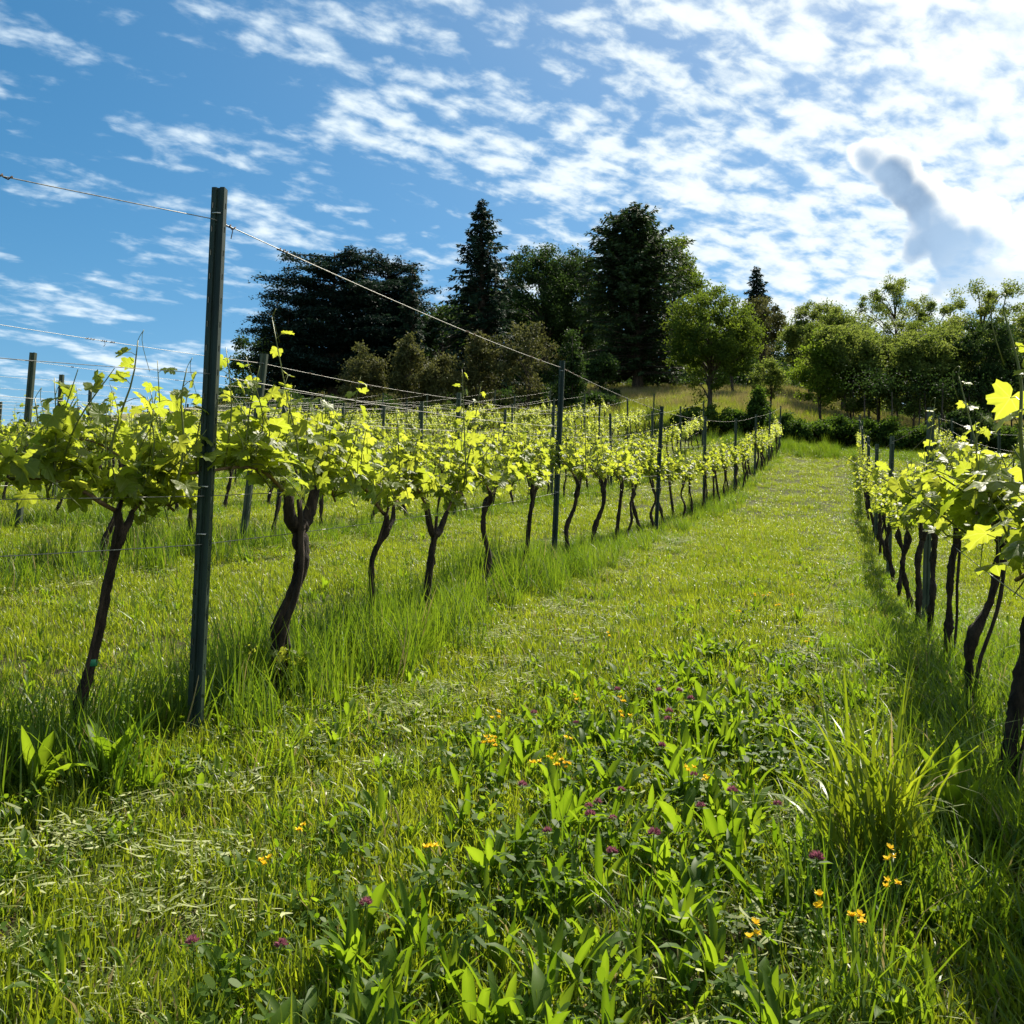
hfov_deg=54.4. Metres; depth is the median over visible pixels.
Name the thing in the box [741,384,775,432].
bush
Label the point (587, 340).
dark broadleaf tree
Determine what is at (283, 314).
cedar tree
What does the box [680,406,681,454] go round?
vineyard post
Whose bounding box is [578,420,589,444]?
grapevine
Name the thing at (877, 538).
grapevine
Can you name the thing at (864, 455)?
grapevine
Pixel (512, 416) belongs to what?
vineyard post
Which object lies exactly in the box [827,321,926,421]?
young tree
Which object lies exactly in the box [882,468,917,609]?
grapevine
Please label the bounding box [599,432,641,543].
grapevine
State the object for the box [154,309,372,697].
grapevine
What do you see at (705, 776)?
yellow flower
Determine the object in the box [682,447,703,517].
grapevine
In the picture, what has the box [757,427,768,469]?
grapevine
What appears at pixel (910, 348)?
young tree
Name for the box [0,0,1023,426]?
sky
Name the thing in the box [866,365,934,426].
sapling
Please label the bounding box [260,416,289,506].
grapevine
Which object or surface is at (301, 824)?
yellow flower
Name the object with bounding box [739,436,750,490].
grapevine
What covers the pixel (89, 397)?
vineyard post
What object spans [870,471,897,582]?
grapevine
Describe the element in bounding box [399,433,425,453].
grapevine
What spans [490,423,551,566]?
grapevine
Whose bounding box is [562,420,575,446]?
grapevine
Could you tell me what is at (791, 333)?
young tree
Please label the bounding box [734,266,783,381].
spruce tree
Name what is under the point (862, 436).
vineyard post
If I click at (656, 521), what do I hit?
vineyard post
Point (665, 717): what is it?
clover flower
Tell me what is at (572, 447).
grapevine
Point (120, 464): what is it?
grapevine
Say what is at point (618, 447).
grapevine
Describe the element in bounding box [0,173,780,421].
trellis wire
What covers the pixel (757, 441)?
grapevine
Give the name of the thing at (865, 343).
young tree
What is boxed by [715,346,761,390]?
dark broadleaf tree
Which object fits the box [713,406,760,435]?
bush
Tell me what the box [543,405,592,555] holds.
grapevine
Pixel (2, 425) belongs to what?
grapevine
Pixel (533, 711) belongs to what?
clover flower
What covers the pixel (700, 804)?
clover flower
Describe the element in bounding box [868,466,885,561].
grapevine
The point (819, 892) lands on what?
yellow flower
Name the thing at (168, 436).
grapevine
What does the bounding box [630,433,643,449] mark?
grapevine
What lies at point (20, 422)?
grapevine
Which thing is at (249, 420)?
trellis wire
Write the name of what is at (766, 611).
yellow flower
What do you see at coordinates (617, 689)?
clover flower
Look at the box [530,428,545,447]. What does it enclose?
grapevine
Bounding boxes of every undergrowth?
[0,479,1023,1023]
[218,355,1023,421]
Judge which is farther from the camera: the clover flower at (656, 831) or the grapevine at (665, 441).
the grapevine at (665, 441)
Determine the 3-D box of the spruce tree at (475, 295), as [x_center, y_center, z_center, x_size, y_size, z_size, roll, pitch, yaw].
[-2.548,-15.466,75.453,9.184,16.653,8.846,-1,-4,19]
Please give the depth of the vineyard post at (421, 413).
21.06 m
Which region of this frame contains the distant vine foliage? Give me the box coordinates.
[4,396,1023,462]
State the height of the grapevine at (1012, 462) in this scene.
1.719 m
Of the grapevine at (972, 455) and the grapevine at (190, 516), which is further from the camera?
the grapevine at (972, 455)
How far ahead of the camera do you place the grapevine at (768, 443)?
33.71 m
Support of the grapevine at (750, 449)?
on the ground at (588, 910)
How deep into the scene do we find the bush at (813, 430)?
43.85 m
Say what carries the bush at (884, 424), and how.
on the ground at (588, 910)
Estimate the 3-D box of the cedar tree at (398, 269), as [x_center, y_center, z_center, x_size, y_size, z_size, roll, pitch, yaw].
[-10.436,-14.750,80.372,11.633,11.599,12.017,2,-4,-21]
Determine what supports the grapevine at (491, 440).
on the ground at (588, 910)
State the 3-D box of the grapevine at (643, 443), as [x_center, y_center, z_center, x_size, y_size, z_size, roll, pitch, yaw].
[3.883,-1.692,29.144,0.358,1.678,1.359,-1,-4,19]
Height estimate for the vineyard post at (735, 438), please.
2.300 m
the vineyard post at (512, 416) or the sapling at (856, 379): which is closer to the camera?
the vineyard post at (512, 416)
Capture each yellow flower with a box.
[255,854,271,950]
[295,821,305,892]
[423,841,438,915]
[481,734,487,781]
[487,738,496,792]
[490,709,500,768]
[529,758,541,811]
[546,752,556,814]
[553,756,563,799]
[563,760,571,786]
[573,693,579,736]
[618,695,625,729]
[619,710,631,760]
[683,763,696,787]
[701,774,708,807]
[745,917,761,1023]
[763,592,770,629]
[813,889,823,988]
[847,909,865,997]
[883,843,899,970]
[883,876,901,954]
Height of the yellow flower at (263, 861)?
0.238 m
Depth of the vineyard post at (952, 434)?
33.47 m
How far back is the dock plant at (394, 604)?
5.69 m
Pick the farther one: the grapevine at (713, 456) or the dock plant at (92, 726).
the grapevine at (713, 456)
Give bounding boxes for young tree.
[775,297,846,392]
[782,326,852,419]
[798,303,882,411]
[799,319,890,419]
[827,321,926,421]
[851,327,973,428]
[853,271,937,414]
[854,386,885,418]
[895,301,989,421]
[899,333,981,424]
[909,318,985,422]
[937,278,1023,415]
[946,316,1023,425]
[976,311,1023,392]
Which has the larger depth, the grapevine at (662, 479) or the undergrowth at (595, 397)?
the undergrowth at (595, 397)
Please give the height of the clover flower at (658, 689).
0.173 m
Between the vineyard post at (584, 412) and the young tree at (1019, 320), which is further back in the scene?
the young tree at (1019, 320)
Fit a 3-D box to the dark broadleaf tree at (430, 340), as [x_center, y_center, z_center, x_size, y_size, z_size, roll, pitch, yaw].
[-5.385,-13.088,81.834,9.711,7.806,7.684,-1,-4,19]
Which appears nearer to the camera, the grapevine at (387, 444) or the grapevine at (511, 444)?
the grapevine at (387, 444)
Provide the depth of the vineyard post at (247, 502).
9.77 m
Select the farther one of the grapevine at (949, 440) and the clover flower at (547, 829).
the grapevine at (949, 440)
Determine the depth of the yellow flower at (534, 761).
2.96 m
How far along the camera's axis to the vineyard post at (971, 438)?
28.39 m
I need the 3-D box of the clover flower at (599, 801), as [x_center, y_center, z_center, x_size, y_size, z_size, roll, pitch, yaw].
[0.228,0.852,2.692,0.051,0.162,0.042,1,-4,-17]
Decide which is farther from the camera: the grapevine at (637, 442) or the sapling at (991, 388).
the sapling at (991, 388)
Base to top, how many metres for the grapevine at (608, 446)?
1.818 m
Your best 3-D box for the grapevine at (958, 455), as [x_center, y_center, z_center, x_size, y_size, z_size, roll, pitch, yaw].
[2.151,0.259,4.742,0.435,1.326,1.304,-1,-4,19]
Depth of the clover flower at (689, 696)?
3.62 m
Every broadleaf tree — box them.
[408,303,487,383]
[495,239,583,381]
[534,243,611,372]
[581,349,620,391]
[650,232,712,385]
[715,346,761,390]
[744,295,788,380]
[744,355,791,408]
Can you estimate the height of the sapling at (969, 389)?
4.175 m
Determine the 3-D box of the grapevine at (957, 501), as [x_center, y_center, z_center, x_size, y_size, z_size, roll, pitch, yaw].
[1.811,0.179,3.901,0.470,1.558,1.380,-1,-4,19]
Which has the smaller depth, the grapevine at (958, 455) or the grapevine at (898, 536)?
the grapevine at (958, 455)
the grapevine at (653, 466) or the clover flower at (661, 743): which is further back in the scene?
the grapevine at (653, 466)
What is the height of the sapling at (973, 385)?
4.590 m
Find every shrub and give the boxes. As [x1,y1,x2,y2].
[334,340,391,419]
[384,331,430,414]
[411,350,470,418]
[459,329,504,413]
[482,320,568,413]
[540,326,591,411]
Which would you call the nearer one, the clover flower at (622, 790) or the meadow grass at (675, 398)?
the clover flower at (622, 790)
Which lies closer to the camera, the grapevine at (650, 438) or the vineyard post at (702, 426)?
the grapevine at (650, 438)
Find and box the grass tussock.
[729,644,1020,891]
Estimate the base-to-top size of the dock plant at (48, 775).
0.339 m
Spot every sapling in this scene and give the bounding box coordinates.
[825,361,897,418]
[828,355,886,416]
[848,370,903,424]
[851,361,933,415]
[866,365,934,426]
[884,366,955,424]
[896,368,956,423]
[901,365,979,428]
[923,368,998,429]
[933,362,996,407]
[960,370,1023,424]
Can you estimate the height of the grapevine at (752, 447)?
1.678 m
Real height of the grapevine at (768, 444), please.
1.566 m
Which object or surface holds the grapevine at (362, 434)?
on the ground at (588, 910)
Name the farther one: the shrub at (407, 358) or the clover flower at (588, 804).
the shrub at (407, 358)
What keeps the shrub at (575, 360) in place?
on the ground at (588, 910)
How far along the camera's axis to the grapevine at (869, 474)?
19.53 m
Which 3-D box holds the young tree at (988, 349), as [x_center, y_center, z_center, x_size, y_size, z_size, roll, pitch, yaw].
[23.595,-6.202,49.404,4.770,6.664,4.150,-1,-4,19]
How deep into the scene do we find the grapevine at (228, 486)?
14.34 m
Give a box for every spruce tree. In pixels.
[390,264,429,389]
[428,198,526,390]
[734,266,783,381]
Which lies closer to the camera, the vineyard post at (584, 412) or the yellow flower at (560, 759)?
the yellow flower at (560, 759)
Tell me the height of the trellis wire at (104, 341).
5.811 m
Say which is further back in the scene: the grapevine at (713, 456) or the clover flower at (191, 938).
the grapevine at (713, 456)
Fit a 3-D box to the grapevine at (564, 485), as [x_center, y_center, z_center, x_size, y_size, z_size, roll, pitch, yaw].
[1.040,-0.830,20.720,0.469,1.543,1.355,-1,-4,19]
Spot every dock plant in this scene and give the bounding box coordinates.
[0,692,97,801]
[65,686,159,781]
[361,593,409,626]
[917,718,980,835]
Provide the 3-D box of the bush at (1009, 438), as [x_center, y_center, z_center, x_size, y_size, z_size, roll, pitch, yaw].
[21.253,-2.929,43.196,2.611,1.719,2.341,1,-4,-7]
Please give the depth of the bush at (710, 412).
46.45 m
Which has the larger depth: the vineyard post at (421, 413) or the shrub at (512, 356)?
the shrub at (512, 356)
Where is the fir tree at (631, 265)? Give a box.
[567,201,723,387]
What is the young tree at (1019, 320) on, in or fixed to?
on the ground at (588, 910)
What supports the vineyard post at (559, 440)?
on the ground at (588, 910)
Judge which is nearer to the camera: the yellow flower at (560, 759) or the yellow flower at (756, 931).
the yellow flower at (756, 931)
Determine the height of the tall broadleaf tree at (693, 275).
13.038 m
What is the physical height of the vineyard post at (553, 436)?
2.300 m
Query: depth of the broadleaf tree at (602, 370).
62.10 m
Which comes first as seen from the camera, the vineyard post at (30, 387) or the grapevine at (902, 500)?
the grapevine at (902, 500)
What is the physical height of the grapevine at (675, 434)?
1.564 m
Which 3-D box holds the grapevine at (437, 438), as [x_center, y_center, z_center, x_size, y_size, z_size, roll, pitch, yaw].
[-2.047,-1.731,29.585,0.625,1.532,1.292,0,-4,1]
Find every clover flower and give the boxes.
[179,934,203,1019]
[270,937,293,994]
[354,895,378,960]
[516,780,531,821]
[528,709,538,715]
[538,826,553,861]
[581,809,598,891]
[582,802,596,842]
[590,797,606,837]
[600,845,619,911]
[604,815,620,845]
[611,686,622,723]
[614,786,625,827]
[640,826,663,903]
[653,687,664,701]
[658,741,670,788]
[660,716,675,744]
[663,707,674,742]
[673,688,685,717]
[685,695,696,742]
[685,771,698,783]
[695,801,708,851]
[724,785,743,837]
[770,800,785,833]
[807,850,832,966]
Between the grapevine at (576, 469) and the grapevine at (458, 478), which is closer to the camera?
the grapevine at (458, 478)
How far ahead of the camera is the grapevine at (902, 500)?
6.64 m
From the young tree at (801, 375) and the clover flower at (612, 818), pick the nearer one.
the clover flower at (612, 818)
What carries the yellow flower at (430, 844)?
on the ground at (588, 910)
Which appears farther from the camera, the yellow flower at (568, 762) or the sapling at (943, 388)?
the sapling at (943, 388)
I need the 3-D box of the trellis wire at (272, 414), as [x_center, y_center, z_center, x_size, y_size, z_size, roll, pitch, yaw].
[1.742,-2.361,22.748,0.110,5.811,38.037,-1,-4,19]
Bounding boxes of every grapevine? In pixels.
[0,330,206,745]
[0,403,20,484]
[0,408,39,457]
[0,421,35,503]
[0,426,15,454]
[10,395,101,520]
[67,382,166,560]
[88,401,142,490]
[88,404,153,468]
[137,418,174,443]
[145,403,189,509]
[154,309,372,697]
[155,399,233,547]
[197,422,246,506]
[218,421,246,484]
[238,402,319,536]
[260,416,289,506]
[280,407,456,626]
[292,396,346,526]
[350,423,380,475]
[351,419,394,522]
[356,365,489,623]
[369,422,390,436]
[371,422,404,449]
[385,426,428,516]
[387,418,404,434]
[396,421,415,441]
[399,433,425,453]
[403,420,417,434]
[419,436,453,515]
[424,437,442,474]
[432,429,447,470]
[439,404,524,596]
[439,425,452,444]
[445,424,484,512]
[477,426,490,440]
[478,426,512,506]
[478,428,495,447]
[488,425,502,437]
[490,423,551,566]
[491,430,509,443]
[501,420,530,506]
[506,430,524,446]
[520,431,544,489]
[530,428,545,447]
[533,425,555,501]
[538,420,554,446]
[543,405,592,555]
[555,442,569,496]
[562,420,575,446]
[564,430,589,488]
[570,423,617,544]
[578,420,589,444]
[582,441,594,490]
[590,429,608,484]
[599,429,616,488]
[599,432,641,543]
[611,431,648,540]
[612,437,623,483]
[622,434,641,453]
[624,434,653,534]
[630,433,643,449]
[637,425,650,460]
[639,434,669,528]
[645,428,657,455]
[646,430,679,526]
[656,429,667,458]
[661,451,684,520]
[664,427,674,456]
[669,423,679,457]
[669,442,697,517]
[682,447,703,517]
[694,445,717,505]
[698,455,711,504]
[706,439,722,508]
[711,444,725,501]
[718,435,733,495]
[724,443,736,494]
[726,438,743,492]
[729,439,742,490]
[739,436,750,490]
[739,438,749,484]
[743,433,754,475]
[745,433,754,481]
[751,429,767,470]
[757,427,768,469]
[757,430,768,469]
[758,423,771,467]
[764,428,773,463]
[843,377,1023,788]
[851,466,880,526]
[852,456,870,494]
[855,465,869,522]
[860,445,870,466]
[866,472,884,532]
[866,476,885,542]
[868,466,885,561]
[869,473,887,545]
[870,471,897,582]
[871,474,884,556]
[876,469,894,534]
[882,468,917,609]
[885,474,907,597]
[887,397,950,635]
[897,458,927,626]
[911,435,985,659]
[912,366,1022,710]
[946,431,951,450]
[948,430,957,453]
[961,293,1023,595]
[967,442,983,460]
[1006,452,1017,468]
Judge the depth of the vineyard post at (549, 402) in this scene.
50.73 m
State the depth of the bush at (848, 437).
44.23 m
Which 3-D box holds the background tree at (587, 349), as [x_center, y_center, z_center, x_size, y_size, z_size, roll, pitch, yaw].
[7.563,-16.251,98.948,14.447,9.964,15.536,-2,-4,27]
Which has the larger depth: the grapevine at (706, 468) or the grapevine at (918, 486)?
the grapevine at (706, 468)
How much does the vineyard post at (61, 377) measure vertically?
2.300 m
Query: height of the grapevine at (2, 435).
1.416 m
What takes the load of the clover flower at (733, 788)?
on the ground at (588, 910)
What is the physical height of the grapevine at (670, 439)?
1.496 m
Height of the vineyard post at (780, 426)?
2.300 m
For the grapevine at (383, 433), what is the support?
on the ground at (588, 910)
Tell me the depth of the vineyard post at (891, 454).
11.85 m
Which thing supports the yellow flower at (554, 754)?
on the ground at (588, 910)
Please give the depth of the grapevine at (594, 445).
23.44 m
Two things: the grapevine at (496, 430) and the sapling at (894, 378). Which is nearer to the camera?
the grapevine at (496, 430)
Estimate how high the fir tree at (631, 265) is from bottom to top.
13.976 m
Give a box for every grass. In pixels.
[0,424,1023,1023]
[102,382,1023,457]
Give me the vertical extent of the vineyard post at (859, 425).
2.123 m
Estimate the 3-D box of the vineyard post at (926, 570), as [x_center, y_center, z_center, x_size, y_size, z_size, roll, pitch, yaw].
[2.883,0.173,6.903,0.046,1.816,0.043,2,-4,11]
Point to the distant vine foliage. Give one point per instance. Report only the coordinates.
(774, 431)
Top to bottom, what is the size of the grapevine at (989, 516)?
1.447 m
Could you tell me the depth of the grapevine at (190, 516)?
9.01 m
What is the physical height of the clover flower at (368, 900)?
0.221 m
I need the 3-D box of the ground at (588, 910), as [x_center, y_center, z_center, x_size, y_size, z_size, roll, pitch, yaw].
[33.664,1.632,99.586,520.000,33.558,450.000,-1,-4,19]
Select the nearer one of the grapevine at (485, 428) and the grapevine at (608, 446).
the grapevine at (608, 446)
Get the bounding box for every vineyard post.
[0,402,2,424]
[15,352,36,529]
[52,374,64,497]
[83,390,91,479]
[187,187,227,736]
[239,353,267,548]
[276,386,286,499]
[380,406,385,469]
[406,400,407,426]
[418,404,419,440]
[419,401,423,453]
[426,393,427,428]
[453,393,460,516]
[493,390,495,423]
[502,409,506,471]
[511,404,512,440]
[549,390,550,419]
[550,406,554,495]
[551,361,564,561]
[583,394,584,432]
[598,404,600,443]
[609,413,612,484]
[627,399,628,441]
[651,411,652,450]
[653,394,654,430]
[654,406,663,530]
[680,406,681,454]
[701,401,703,443]
[702,416,706,506]
[733,418,736,493]
[754,414,756,476]
[768,411,770,461]
[778,406,781,449]
[859,415,860,459]
[861,429,863,459]
[867,437,870,503]
[874,444,878,537]
[886,436,894,572]
[922,407,934,617]
[938,415,939,451]
[951,418,953,441]
[970,425,972,447]
[997,430,1000,463]
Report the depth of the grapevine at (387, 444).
13.30 m
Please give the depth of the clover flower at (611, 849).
2.31 m
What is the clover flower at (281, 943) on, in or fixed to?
on the ground at (588, 910)
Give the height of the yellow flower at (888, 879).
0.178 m
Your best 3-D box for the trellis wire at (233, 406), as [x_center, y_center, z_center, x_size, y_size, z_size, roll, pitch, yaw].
[-4.959,-3.963,30.249,0.106,7.201,42.875,-1,-4,19]
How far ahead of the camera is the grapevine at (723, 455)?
22.97 m
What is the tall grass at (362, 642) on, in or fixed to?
on the ground at (588, 910)
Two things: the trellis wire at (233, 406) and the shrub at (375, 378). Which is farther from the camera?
the shrub at (375, 378)
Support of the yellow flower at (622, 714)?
on the ground at (588, 910)
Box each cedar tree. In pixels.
[233,245,427,395]
[236,299,330,399]
[330,253,449,390]
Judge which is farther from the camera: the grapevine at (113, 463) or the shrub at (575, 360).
the shrub at (575, 360)
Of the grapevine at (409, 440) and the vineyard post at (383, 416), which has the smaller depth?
the grapevine at (409, 440)
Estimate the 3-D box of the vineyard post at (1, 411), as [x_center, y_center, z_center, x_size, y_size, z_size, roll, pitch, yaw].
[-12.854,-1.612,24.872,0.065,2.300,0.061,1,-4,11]
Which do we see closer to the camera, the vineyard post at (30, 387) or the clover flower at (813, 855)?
the clover flower at (813, 855)
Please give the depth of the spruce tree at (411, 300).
75.07 m
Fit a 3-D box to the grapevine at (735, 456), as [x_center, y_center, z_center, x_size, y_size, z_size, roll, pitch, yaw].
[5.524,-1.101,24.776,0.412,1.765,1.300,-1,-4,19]
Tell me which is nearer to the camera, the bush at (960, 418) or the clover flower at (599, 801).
the clover flower at (599, 801)
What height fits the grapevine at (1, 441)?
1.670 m
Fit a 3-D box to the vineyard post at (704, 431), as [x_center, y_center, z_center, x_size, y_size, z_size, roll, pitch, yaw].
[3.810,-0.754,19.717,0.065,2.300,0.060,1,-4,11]
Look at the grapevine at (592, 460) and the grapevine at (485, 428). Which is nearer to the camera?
the grapevine at (592, 460)
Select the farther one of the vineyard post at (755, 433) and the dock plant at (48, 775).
the vineyard post at (755, 433)
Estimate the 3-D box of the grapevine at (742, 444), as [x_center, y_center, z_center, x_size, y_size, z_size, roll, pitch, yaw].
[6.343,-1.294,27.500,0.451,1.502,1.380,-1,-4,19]
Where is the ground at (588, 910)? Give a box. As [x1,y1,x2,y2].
[0,386,1023,1023]
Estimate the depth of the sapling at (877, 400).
50.18 m
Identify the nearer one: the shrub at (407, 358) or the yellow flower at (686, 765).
the yellow flower at (686, 765)
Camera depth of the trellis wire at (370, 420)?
33.30 m
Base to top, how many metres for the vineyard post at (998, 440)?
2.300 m
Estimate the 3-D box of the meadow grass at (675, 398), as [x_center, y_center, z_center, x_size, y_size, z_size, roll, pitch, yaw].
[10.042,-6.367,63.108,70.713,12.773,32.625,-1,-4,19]
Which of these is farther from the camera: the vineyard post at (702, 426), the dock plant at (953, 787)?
the vineyard post at (702, 426)
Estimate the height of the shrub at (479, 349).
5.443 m
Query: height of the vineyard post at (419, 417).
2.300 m
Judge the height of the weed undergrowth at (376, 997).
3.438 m
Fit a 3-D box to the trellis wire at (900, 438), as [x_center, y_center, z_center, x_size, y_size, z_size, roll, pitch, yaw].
[8.336,-2.171,23.265,0.122,5.289,34.133,-1,-4,19]
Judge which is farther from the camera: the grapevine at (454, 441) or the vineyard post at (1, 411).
the vineyard post at (1, 411)
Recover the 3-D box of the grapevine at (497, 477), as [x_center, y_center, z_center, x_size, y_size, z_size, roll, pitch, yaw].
[-0.159,0.007,7.312,0.430,1.568,1.351,-1,-4,19]
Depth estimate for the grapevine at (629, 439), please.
27.04 m
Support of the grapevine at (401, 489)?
on the ground at (588, 910)
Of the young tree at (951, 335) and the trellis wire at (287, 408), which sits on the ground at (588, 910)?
the young tree at (951, 335)
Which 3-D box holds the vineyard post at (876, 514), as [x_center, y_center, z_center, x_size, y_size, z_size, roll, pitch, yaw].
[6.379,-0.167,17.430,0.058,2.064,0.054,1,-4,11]
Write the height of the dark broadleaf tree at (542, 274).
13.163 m
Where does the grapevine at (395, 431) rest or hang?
on the ground at (588, 910)
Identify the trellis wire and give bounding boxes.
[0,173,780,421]
[0,324,692,416]
[0,376,575,411]
[0,392,491,408]
[0,401,579,423]
[0,404,632,431]
[0,449,753,499]
[0,451,760,556]
[1,358,777,446]
[3,388,545,409]
[3,398,549,420]
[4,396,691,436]
[8,394,382,409]
[11,359,646,413]
[860,420,926,451]
[939,534,1023,599]
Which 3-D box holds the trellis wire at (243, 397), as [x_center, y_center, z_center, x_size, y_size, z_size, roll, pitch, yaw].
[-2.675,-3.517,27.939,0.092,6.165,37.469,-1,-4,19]
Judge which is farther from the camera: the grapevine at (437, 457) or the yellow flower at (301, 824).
the grapevine at (437, 457)
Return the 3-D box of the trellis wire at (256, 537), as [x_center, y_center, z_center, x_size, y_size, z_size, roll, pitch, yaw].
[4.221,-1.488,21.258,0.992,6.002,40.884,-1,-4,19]
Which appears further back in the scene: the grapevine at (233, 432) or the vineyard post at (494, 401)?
the vineyard post at (494, 401)
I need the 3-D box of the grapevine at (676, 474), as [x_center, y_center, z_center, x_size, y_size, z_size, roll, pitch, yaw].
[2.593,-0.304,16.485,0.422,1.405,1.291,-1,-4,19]
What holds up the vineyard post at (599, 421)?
on the ground at (588, 910)
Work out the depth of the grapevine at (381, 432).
32.40 m
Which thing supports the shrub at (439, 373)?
on the ground at (588, 910)
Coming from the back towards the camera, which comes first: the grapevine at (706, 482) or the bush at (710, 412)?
the bush at (710, 412)
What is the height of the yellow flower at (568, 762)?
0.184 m
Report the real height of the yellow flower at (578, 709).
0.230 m
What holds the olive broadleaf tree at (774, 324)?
on the ground at (588, 910)
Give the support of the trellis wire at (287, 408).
attached to the vineyard post at (494, 401)
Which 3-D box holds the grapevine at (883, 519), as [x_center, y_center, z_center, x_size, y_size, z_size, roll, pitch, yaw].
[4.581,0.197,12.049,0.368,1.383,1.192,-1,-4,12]
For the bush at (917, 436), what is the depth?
43.56 m
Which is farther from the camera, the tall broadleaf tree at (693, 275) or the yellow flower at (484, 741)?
the tall broadleaf tree at (693, 275)
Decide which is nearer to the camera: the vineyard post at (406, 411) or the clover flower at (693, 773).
the clover flower at (693, 773)
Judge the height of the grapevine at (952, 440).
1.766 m
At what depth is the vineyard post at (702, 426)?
40.92 m
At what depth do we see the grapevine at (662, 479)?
15.58 m
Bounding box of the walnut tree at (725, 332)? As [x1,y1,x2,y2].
[658,282,770,406]
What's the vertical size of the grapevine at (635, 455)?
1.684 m
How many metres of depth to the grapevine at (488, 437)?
24.69 m
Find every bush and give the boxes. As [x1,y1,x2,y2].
[664,401,719,433]
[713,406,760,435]
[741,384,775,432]
[761,409,805,440]
[784,417,845,443]
[820,413,871,446]
[862,413,906,446]
[870,421,934,451]
[936,401,996,445]
[978,424,1023,452]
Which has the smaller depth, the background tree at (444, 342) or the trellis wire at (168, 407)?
the trellis wire at (168, 407)
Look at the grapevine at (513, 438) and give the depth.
26.67 m
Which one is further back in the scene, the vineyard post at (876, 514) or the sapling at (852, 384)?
the sapling at (852, 384)
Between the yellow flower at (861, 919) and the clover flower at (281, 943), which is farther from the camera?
the clover flower at (281, 943)
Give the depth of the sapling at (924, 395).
48.16 m
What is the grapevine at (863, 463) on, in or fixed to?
on the ground at (588, 910)
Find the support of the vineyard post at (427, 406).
on the ground at (588, 910)
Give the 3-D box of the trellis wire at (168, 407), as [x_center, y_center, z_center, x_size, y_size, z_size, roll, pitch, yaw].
[-11.948,-4.322,36.776,0.103,5.803,32.073,-1,-4,19]
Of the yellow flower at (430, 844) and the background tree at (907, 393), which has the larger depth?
the background tree at (907, 393)
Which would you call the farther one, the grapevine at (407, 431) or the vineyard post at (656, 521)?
the grapevine at (407, 431)
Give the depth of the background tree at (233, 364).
90.21 m
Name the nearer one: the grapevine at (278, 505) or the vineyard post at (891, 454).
the grapevine at (278, 505)
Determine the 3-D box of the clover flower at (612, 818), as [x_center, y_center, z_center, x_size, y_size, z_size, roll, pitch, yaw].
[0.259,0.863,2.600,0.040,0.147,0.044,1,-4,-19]
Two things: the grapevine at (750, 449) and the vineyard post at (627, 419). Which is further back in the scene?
the vineyard post at (627, 419)
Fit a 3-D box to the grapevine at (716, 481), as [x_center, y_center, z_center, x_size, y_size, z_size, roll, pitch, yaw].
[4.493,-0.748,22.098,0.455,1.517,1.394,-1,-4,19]
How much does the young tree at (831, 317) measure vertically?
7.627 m
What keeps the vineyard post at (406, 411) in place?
on the ground at (588, 910)
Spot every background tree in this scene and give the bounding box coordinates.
[224,327,337,384]
[420,301,518,365]
[425,284,592,380]
[530,309,625,378]
[768,341,810,369]
[899,325,963,403]
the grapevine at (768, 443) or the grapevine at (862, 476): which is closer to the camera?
the grapevine at (862, 476)
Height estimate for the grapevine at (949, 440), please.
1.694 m
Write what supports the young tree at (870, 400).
on the ground at (588, 910)
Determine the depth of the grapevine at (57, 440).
3.49 m
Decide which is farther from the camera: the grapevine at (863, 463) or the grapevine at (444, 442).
the grapevine at (863, 463)
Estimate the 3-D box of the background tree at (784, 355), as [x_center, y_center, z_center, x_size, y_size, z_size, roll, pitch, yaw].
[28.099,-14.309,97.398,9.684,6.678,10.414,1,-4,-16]
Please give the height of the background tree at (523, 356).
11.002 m
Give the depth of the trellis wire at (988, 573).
3.34 m
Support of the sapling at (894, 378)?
on the ground at (588, 910)
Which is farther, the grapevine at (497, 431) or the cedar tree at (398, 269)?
the cedar tree at (398, 269)
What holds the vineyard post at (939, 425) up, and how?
on the ground at (588, 910)
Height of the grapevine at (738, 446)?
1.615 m
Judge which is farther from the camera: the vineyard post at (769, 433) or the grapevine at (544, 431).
the vineyard post at (769, 433)
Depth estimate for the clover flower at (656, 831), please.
2.28 m
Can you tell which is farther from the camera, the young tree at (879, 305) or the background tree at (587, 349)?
the background tree at (587, 349)
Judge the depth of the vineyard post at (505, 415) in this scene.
25.99 m
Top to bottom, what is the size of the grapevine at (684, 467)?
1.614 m
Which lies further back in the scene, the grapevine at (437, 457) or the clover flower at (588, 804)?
the grapevine at (437, 457)
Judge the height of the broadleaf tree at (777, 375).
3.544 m
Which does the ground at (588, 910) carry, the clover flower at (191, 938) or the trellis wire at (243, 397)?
the clover flower at (191, 938)
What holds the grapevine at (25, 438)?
on the ground at (588, 910)
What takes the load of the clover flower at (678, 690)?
on the ground at (588, 910)
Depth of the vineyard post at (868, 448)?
23.20 m
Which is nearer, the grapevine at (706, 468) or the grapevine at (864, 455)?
the grapevine at (706, 468)
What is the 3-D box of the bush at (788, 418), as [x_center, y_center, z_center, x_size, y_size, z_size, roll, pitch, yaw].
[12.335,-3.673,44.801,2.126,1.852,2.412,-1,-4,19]
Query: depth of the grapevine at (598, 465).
10.90 m
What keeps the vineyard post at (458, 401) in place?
on the ground at (588, 910)
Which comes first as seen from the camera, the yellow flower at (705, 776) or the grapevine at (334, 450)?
the yellow flower at (705, 776)
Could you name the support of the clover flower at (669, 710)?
on the ground at (588, 910)
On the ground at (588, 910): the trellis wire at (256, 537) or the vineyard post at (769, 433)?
the vineyard post at (769, 433)

